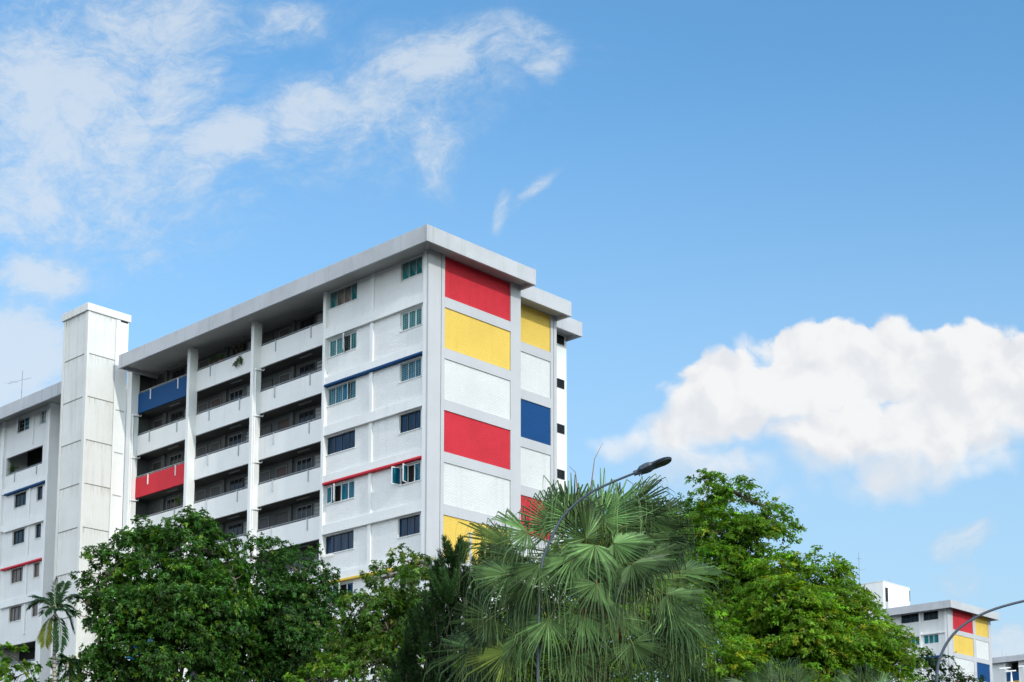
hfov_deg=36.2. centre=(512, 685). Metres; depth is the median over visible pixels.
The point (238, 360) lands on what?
balcony plant
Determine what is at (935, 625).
apartment block
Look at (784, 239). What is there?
sky
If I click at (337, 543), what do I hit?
window
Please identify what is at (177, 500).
balcony plant
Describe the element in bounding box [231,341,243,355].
potted plant
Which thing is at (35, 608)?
window
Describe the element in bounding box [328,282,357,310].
window
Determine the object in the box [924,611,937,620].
window
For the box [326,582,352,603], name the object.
window
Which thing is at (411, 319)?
window
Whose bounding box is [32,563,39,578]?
window
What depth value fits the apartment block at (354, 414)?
90.14 m
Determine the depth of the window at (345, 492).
85.70 m
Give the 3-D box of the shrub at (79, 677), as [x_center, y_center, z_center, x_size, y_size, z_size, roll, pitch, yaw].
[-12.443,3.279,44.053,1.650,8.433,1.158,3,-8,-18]
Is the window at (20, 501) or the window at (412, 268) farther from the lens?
the window at (20, 501)
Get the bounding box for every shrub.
[0,641,42,681]
[44,655,101,681]
[282,650,360,681]
[914,651,986,681]
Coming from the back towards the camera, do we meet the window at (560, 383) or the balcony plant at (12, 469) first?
the balcony plant at (12, 469)
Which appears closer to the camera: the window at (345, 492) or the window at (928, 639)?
the window at (345, 492)
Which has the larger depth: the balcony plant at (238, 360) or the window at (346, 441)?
the balcony plant at (238, 360)
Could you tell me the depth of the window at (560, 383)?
94.24 m
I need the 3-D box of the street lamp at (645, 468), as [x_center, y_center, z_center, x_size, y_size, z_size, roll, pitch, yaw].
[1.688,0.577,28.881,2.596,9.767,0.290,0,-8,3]
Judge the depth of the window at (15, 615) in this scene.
109.27 m
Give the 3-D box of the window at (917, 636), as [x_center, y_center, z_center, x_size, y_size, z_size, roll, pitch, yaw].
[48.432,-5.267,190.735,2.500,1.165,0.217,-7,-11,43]
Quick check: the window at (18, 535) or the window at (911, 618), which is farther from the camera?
the window at (911, 618)
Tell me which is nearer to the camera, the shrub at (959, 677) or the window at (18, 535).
the shrub at (959, 677)
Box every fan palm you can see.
[422,443,741,681]
[714,656,824,681]
[833,660,899,681]
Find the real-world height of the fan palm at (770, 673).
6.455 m
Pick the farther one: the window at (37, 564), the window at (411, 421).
the window at (37, 564)
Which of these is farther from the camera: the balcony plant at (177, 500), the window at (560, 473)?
the balcony plant at (177, 500)
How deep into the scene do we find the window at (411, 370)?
82.68 m
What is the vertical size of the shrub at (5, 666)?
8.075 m
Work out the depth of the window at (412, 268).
83.45 m
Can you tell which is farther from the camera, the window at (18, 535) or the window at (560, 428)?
the window at (18, 535)
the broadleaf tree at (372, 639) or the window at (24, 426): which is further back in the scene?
the window at (24, 426)
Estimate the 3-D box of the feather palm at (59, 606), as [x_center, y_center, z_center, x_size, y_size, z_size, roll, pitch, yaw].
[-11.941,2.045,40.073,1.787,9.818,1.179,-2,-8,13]
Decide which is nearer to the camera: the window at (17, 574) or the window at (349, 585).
the window at (349, 585)
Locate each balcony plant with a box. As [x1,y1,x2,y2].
[9,462,18,472]
[174,494,182,506]
[232,355,242,366]
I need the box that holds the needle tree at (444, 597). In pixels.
[381,534,505,681]
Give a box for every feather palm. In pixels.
[26,577,82,681]
[56,653,83,681]
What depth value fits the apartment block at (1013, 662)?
227.64 m
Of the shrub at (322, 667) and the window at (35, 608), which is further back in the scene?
the window at (35, 608)
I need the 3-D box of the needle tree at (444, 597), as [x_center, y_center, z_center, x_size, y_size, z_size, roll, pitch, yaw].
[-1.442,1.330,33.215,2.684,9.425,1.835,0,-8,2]
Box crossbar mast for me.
[999,667,1015,681]
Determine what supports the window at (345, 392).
in the apartment block at (354, 414)
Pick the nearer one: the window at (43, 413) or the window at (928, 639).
the window at (43, 413)
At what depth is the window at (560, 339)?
94.60 m
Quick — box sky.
[0,0,1023,681]
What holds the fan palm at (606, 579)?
on the ground
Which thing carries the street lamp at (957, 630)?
on the ground
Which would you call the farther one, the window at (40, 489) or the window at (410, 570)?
the window at (40, 489)
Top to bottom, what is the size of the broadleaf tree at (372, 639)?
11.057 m
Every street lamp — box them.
[536,457,671,681]
[935,600,1023,681]
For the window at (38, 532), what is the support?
in the apartment block at (354, 414)
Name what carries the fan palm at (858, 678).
on the ground
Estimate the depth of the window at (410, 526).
81.56 m
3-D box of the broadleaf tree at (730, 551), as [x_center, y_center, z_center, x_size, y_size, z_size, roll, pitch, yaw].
[7.022,0.506,50.913,5.430,15.793,4.916,-1,-8,5]
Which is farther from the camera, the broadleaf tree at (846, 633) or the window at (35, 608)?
the window at (35, 608)
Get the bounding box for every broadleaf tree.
[56,504,285,681]
[219,529,358,681]
[311,543,447,681]
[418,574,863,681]
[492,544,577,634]
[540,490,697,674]
[648,467,807,663]
[711,545,932,681]
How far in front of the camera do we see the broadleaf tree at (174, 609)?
44.31 m
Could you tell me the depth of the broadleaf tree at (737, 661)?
42.77 m
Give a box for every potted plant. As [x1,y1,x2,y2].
[217,353,224,361]
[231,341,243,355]
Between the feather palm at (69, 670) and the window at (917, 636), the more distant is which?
the window at (917, 636)
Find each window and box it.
[8,606,20,622]
[10,567,22,584]
[11,529,24,546]
[13,492,25,509]
[16,416,28,433]
[31,603,37,617]
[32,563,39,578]
[34,524,40,539]
[36,486,42,501]
[39,410,45,424]
[325,480,354,505]
[325,531,353,554]
[326,380,355,407]
[326,430,355,456]
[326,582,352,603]
[327,331,356,358]
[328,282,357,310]
[391,462,420,486]
[397,515,420,538]
[398,410,420,434]
[399,307,421,332]
[399,358,421,383]
[399,570,419,589]
[400,256,422,281]
[557,334,563,345]
[557,378,564,388]
[557,423,564,434]
[557,469,564,479]
[901,613,918,623]
[909,636,919,645]
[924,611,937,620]
[924,634,938,644]
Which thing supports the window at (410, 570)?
in the apartment block at (354, 414)
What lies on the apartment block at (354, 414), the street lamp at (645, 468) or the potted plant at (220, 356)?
the potted plant at (220, 356)
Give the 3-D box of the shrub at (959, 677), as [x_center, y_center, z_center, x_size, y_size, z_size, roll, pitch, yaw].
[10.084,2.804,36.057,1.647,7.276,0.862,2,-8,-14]
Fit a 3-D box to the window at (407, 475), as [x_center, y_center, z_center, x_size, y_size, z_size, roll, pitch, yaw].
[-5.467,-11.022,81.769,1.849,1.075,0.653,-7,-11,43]
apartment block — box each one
[0,224,581,681]
[854,581,998,681]
[992,653,1023,681]
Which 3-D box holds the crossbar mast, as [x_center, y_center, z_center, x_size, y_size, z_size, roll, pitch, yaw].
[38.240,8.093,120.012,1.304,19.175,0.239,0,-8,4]
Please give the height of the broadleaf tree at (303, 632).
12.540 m

